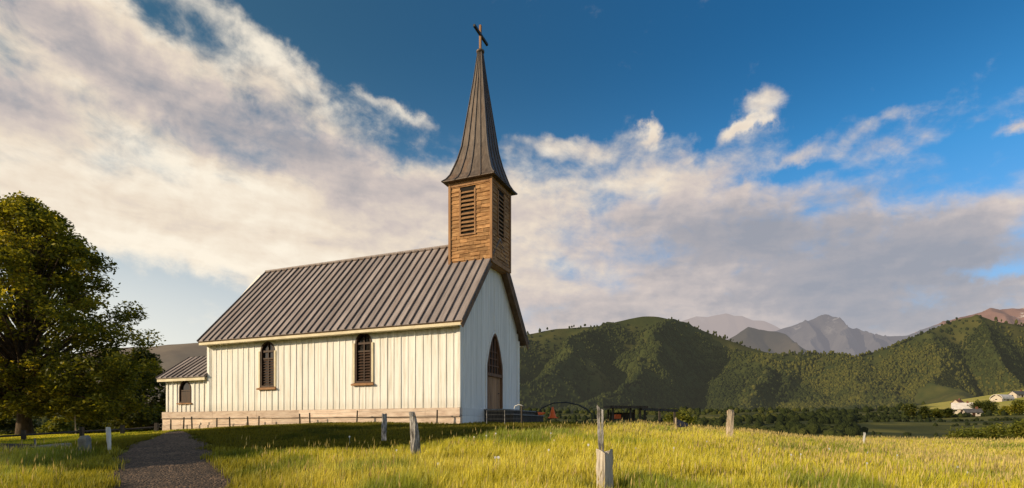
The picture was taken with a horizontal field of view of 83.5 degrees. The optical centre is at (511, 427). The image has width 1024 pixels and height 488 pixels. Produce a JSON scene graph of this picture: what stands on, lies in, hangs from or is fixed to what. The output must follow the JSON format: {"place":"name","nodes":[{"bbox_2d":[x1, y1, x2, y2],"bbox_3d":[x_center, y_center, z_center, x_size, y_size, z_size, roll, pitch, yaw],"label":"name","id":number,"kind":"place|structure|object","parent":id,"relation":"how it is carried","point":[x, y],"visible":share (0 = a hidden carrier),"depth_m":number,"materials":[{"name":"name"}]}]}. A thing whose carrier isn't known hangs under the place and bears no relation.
{"place":"outdoors","nodes":[
{"label":"outdoors","id":0,"kind":"place"},
{"bbox_2d":[40,343,206,402],"bbox_3d":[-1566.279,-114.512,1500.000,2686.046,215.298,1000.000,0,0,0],"label":"hill","id":1,"kind":"structure","parent":0,"point":[171,355],"depth_m":1423.63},
{"bbox_2d":[0,420,1023,487],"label":"grass","id":2,"kind":"structure","parent":0,"point":[88,474],"depth_m":9.99,"materials":[{"name":"green plant"}]},
{"bbox_2d":[0,0,1023,355],"label":"sky","id":3,"kind":"structure","parent":0,"point":[782,164],"materials":[{"name":"blue"}]},
{"bbox_2d":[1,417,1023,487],"bbox_3d":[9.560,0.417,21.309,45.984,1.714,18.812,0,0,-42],"label":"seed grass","id":4,"kind":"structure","parent":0,"point":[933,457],"depth_m":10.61,"materials":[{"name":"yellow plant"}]},
{"bbox_2d":[8,390,1023,485],"bbox_3d":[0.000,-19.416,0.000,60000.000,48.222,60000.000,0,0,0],"label":"ground","id":5,"kind":"structure","parent":0,"point":[897,430],"depth_m":198.84,"materials":[{"name":"green plant"}]},
{"bbox_2d":[0,445,33,450],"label":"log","id":6,"kind":"object","parent":5,"relation":"on","point":[13,447],"visible":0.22,"depth_m":11.77,"materials":[{"name":"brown wood"}]},
{"bbox_2d":[0,443,39,446],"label":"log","id":7,"kind":"object","parent":5,"relation":"on","point":[6,444],"visible":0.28,"depth_m":12.40,"materials":[{"name":"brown wood"}]},
{"bbox_2d":[0,400,41,434],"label":"tree","id":8,"kind":"object","parent":5,"relation":"on","point":[9,424],"visible":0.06,"depth_m":46.72,"materials":[{"name":"green plant"}]},
{"bbox_2d":[31,444,66,447],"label":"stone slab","id":9,"kind":"structure","parent":5,"relation":"on","point":[44,446],"depth_m":12.43,"materials":[{"name":"grey stone"}]},
{"bbox_2d":[34,416,77,432],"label":"bush","id":10,"kind":"object","parent":5,"relation":"on","point":[58,426],"visible":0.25,"depth_m":59.01,"materials":[{"name":"green plant"}]},
{"bbox_2d":[0,423,159,440],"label":"rail fence","id":11,"kind":"object","parent":5,"relation":"on","point":[81,432],"visible":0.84,"depth_m":20.09,"materials":[{"name":"brown wood"}]},
{"bbox_2d":[0,190,165,433],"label":"tree","id":12,"kind":"object","parent":5,"relation":"on","point":[42,252],"visible":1,"depth_m":34.27,"materials":[{"name":"green plant"}]},
{"bbox_2d":[77,435,91,455],"bbox_3d":[-8.625,0.410,11.572,0.200,0.509,0.160,0,0,0],"label":"marker stone","id":13,"kind":"object","parent":5,"relation":"on","point":[85,441],"visible":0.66,"depth_m":11.50,"materials":[{"name":"grey stone"}]},
{"bbox_2d":[106,427,110,452],"bbox_3d":[-8.227,0.347,11.703,0.107,0.719,0.057,0,0,0],"label":"white post","id":14,"kind":"object","parent":5,"relation":"on","point":[108,434],"visible":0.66,"depth_m":11.69,"materials":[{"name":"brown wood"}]},
{"bbox_2d":[67,383,153,433],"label":"tree","id":15,"kind":"object","parent":5,"relation":"on","point":[94,427],"visible":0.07,"depth_m":49.97,"materials":[{"name":"green plant"}]},
{"bbox_2d":[102,347,165,432],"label":"tree","id":16,"kind":"object","parent":5,"relation":"on","point":[137,420],"visible":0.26,"depth_m":45.34,"materials":[{"name":"green plant"}]},
{"bbox_2d":[126,429,144,431],"bbox_3d":[-24.119,0.457,36.909,1.533,0.914,1.210,0,0,0],"label":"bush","id":17,"kind":"object","parent":5,"relation":"on","point":[139,430],"visible":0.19,"depth_m":36.76,"materials":[{"name":"green plant"}]},
{"bbox_2d":[100,431,235,487],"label":"path","id":18,"kind":"structure","parent":5,"relation":"on","point":[170,459],"depth_m":9.88,"materials":[{"name":"grey gravel"}]},
{"bbox_2d":[160,410,437,429],"bbox_3d":[-9.841,-0.152,24.226,15.399,1.055,0.080,0,0,23],"label":"wire fence","id":19,"kind":"object","parent":5,"relation":"on","point":[217,422],"visible":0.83,"depth_m":24.65,"materials":[{"name":"grey metal"}]},
{"bbox_2d":[155,24,544,429],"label":"church","id":20,"kind":"structure","parent":5,"relation":"on","point":[399,336],"depth_m":24.05,"materials":[{"name":"white paint"}]},
{"bbox_2d":[176,381,191,403],"bbox_3d":[-15.585,-1.677,27.354,0.960,1.120,0.210,0,0,23],"label":"window","id":21,"kind":"structure","parent":20,"relation":"in","point":[184,387],"depth_m":27.40,"materials":[{"name":"brown wood"}]},
{"bbox_2d":[256,342,275,389],"bbox_3d":[-10.736,-2.722,25.191,1.080,2.110,0.245,0,0,23],"label":"window","id":22,"kind":"structure","parent":20,"relation":"in","point":[267,353],"depth_m":25.26,"materials":[{"name":"brown wood"}]},
{"bbox_2d":[351,334,373,385],"bbox_3d":[-6.008,-2.772,23.197,1.080,2.130,0.245,0,0,23],"label":"window","id":23,"kind":"structure","parent":20,"relation":"in","point":[363,347],"depth_m":23.26,"materials":[{"name":"brown wood"}]},
{"bbox_2d":[485,331,503,408],"bbox_3d":[-0.786,-2.443,24.392,0.170,3.328,1.780,0,0,23],"label":"door","id":24,"kind":"structure","parent":20,"relation":"in","point":[494,369],"depth_m":24.50,"materials":[{"name":"brown wood"}]},
{"bbox_2d":[381,413,386,440],"bbox_3d":[-3.088,0.080,13.847,0.135,0.849,0.100,0,0,0],"label":"fence post","id":25,"kind":"object","parent":5,"relation":"on","point":[384,427],"visible":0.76,"depth_m":13.82,"materials":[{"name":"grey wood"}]},
{"bbox_2d":[409,412,420,454],"bbox_3d":[-1.822,0.224,10.853,0.254,1.059,0.172,0,0,-18],"label":"fence post","id":26,"kind":"object","parent":5,"relation":"on","point":[414,440],"visible":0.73,"depth_m":10.81,"materials":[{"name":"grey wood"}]},
{"bbox_2d":[486,404,522,423],"bbox_3d":[-0.264,-0.447,21.470,1.394,0.891,0.185,0,0,-17],"label":"garden rail","id":27,"kind":"object","parent":5,"relation":"on","point":[521,414],"visible":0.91,"depth_m":21.58,"materials":[{"name":"silver metal"}]},
{"bbox_2d":[0,401,1023,437],"bbox_3d":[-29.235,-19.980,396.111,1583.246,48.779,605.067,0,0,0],"label":"scrub","id":28,"kind":"object","parent":5,"relation":"on","point":[845,421],"visible":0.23,"depth_m":239.53,"materials":[{"name":"green plant"}]},
{"bbox_2d":[548,407,556,417],"bbox_3d":[1.901,-0.702,26.800,0.480,0.530,0.480,0,0,0],"label":"traffic cone","id":29,"kind":"object","parent":5,"relation":"on","point":[552,414],"visible":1,"depth_m":26.71,"materials":[{"name":"orange plastic"}]},
{"bbox_2d":[539,402,592,422],"bbox_3d":[2.485,-0.654,27.500,2.792,1.182,0.060,0,0,0],"label":"pipe rail","id":30,"kind":"object","parent":5,"relation":"on","point":[570,403],"visible":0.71,"depth_m":27.48,"materials":[{"name":"black metal"}]},
{"bbox_2d":[596,405,612,487],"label":"broken post","id":31,"kind":"object","parent":5,"relation":"on","point":[605,460],"visible":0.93,"depth_m":7.47,"materials":[{"name":"grey wood"}]},
{"bbox_2d":[603,406,647,423],"bbox_3d":[6.677,-0.526,33.875,2.219,1.641,2.150,0,0,0],"label":"shelter","id":32,"kind":"object","parent":5,"relation":"on","point":[630,415],"visible":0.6,"depth_m":34.56,"materials":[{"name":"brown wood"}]},
{"bbox_2d":[614,414,620,418],"bbox_3d":[6.194,-0.656,33.650,0.340,0.260,0.300,0,0,0],"label":"crate","id":33,"kind":"object","parent":32,"relation":"on","point":[617,416],"visible":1,"depth_m":33.50,"materials":[{"name":"orange plastic"}]},
{"bbox_2d":[349,432,968,473],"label":"wildflowers","id":34,"kind":"object","parent":5,"relation":"on","point":[495,457],"visible":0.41,"depth_m":10.51,"materials":[{"name":"white plant"}]},
{"bbox_2d":[641,408,677,424],"bbox_3d":[9.188,-0.248,35.794,3.820,1.944,0.218,0,0,-41],"label":"rail fence","id":35,"kind":"object","parent":5,"relation":"on","point":[659,410],"visible":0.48,"depth_m":35.80,"materials":[{"name":"grey wood"}]},
{"bbox_2d":[662,408,698,425],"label":"bush","id":36,"kind":"object","parent":5,"relation":"on","point":[683,417],"visible":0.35,"depth_m":51.60,"materials":[{"name":"green plant"}]},
{"bbox_2d":[675,418,687,430],"bbox_3d":[5.763,-0.006,19.493,0.441,0.669,0.086,0,0,0],"label":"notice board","id":37,"kind":"object","parent":5,"relation":"on","point":[679,423],"visible":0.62,"depth_m":19.48,"materials":[{"name":"grey wood"}]},
{"bbox_2d":[726,409,733,438],"bbox_3d":[6.206,0.040,16.329,0.235,1.130,0.206,0,0,0],"label":"fence post","id":38,"kind":"object","parent":5,"relation":"on","point":[730,420],"visible":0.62,"depth_m":16.29,"materials":[{"name":"brown wood"}]},
{"bbox_2d":[898,403,918,418],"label":"bush","id":39,"kind":"object","parent":5,"relation":"on","point":[910,410],"visible":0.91,"depth_m":260.78,"materials":[{"name":"green plant"}]},
{"bbox_2d":[915,405,934,418],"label":"bush","id":40,"kind":"object","parent":5,"relation":"on","point":[924,411],"visible":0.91,"depth_m":256.68,"materials":[{"name":"green plant"}]},
{"bbox_2d":[929,408,942,417],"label":"bush","id":41,"kind":"object","parent":5,"relation":"on","point":[935,412],"visible":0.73,"depth_m":260.86,"materials":[{"name":"green plant"}]},
{"bbox_2d":[938,408,954,417],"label":"bush","id":42,"kind":"object","parent":5,"relation":"on","point":[947,413],"visible":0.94,"depth_m":257.17,"materials":[{"name":"green plant"}]},
{"bbox_2d":[950,398,964,403],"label":"cottage","id":43,"kind":"structure","parent":5,"relation":"on","point":[959,400],"depth_m":369.12,"materials":[{"name":"white wood"}]},
{"bbox_2d":[951,401,972,413],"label":"cottage","id":44,"kind":"structure","parent":5,"relation":"on","point":[958,407],"depth_m":288.54,"materials":[{"name":"white paint"}]},
{"bbox_2d":[935,425,992,439],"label":"bush","id":45,"kind":"object","parent":5,"relation":"on","point":[973,432],"visible":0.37,"depth_m":55.45,"materials":[{"name":"green plant"}]},
{"bbox_2d":[961,407,982,415],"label":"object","id":46,"kind":"structure","parent":5,"relation":"on","point":[976,411],"depth_m":260.37,"materials":[{"name":"stone"}]},
{"bbox_2d":[967,399,986,412],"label":"bush","id":47,"kind":"object","parent":5,"relation":"on","point":[974,405],"visible":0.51,"depth_m":284.14,"materials":[{"name":"green plant"}]},
{"bbox_2d":[979,400,999,412],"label":"bush","id":48,"kind":"object","parent":5,"relation":"on","point":[992,407],"visible":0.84,"depth_m":278.64,"materials":[{"name":"green plant"}]},
{"bbox_2d":[981,422,1010,440],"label":"bush","id":49,"kind":"object","parent":5,"relation":"on","point":[998,429],"visible":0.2,"depth_m":59.37,"materials":[{"name":"green plant"}]},
{"bbox_2d":[989,394,1014,401],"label":"barn","id":50,"kind":"structure","parent":5,"relation":"on","point":[998,397],"depth_m":382.22,"materials":[{"name":"white wood"}]},
{"bbox_2d":[996,405,1009,414],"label":"bush","id":51,"kind":"object","parent":5,"relation":"on","point":[1001,409],"visible":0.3,"depth_m":261.65,"materials":[{"name":"green plant"}]},
{"bbox_2d":[997,418,1023,439],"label":"bush","id":52,"kind":"object","parent":5,"relation":"on","point":[1016,430],"visible":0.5,"depth_m":53.77,"materials":[{"name":"green plant"}]},
{"bbox_2d":[1003,400,1023,414],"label":"bush","id":53,"kind":"object","parent":5,"relation":"on","point":[1017,406],"visible":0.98,"depth_m":254.69,"materials":[{"name":"green plant"}]},
{"bbox_2d":[1007,390,1023,397],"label":"cottage","id":54,"kind":"structure","parent":5,"relation":"on","point":[1018,394],"depth_m":397.93,"materials":[{"name":"stone"}]},
{"bbox_2d":[520,316,776,408],"bbox_3d":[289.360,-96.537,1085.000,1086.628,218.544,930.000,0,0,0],"label":"hill","id":55,"kind":"structure","parent":0,"point":[565,333],"depth_m":928.93,"materials":[{"name":"green plant"}]},
{"bbox_2d":[520,315,1023,412],"bbox_3d":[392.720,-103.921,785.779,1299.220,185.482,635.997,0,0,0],"label":"forest","id":56,"kind":"object","parent":55,"relation":"on","point":[720,393],"visible":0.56,"depth_m":770.11,"materials":[{"name":"green plant"}]},
{"bbox_2d":[681,313,779,339],"bbox_3d":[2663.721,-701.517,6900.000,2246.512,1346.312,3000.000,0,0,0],"label":"mountain","id":57,"kind":"structure","parent":0,"point":[728,325],"depth_m":6779.67,"materials":[{"name":"rock"}]},
{"bbox_2d":[728,327,806,353],"bbox_3d":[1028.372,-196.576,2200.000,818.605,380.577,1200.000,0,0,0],"label":"mountain","id":58,"kind":"structure","parent":0,"point":[773,341],"depth_m":2135.45,"materials":[{"name":"grey stone"}]},
{"bbox_2d":[695,354,839,408],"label":"hill","id":59,"kind":"structure","parent":0,"point":[789,357],"depth_m":840.54,"materials":[{"name":"green plant"}]},
{"bbox_2d":[775,314,940,355],"bbox_3d":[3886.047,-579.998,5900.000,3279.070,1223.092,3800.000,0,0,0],"label":"mountain","id":60,"kind":"structure","parent":0,"point":[826,333],"depth_m":5740.33,"materials":[{"name":"grey stone"}]},
{"bbox_2d":[803,315,1023,404],"bbox_3d":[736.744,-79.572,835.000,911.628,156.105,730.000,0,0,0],"label":"hill","id":61,"kind":"structure","parent":0,"point":[929,393],"depth_m":764.05,"materials":[{"name":"green plant"}]},
{"bbox_2d":[915,308,1023,332],"bbox_3d":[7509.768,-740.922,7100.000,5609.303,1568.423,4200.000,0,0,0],"label":"mountain","id":62,"kind":"structure","parent":0,"point":[1011,315],"depth_m":7102.23,"materials":[{"name":"stone"}]}
]}

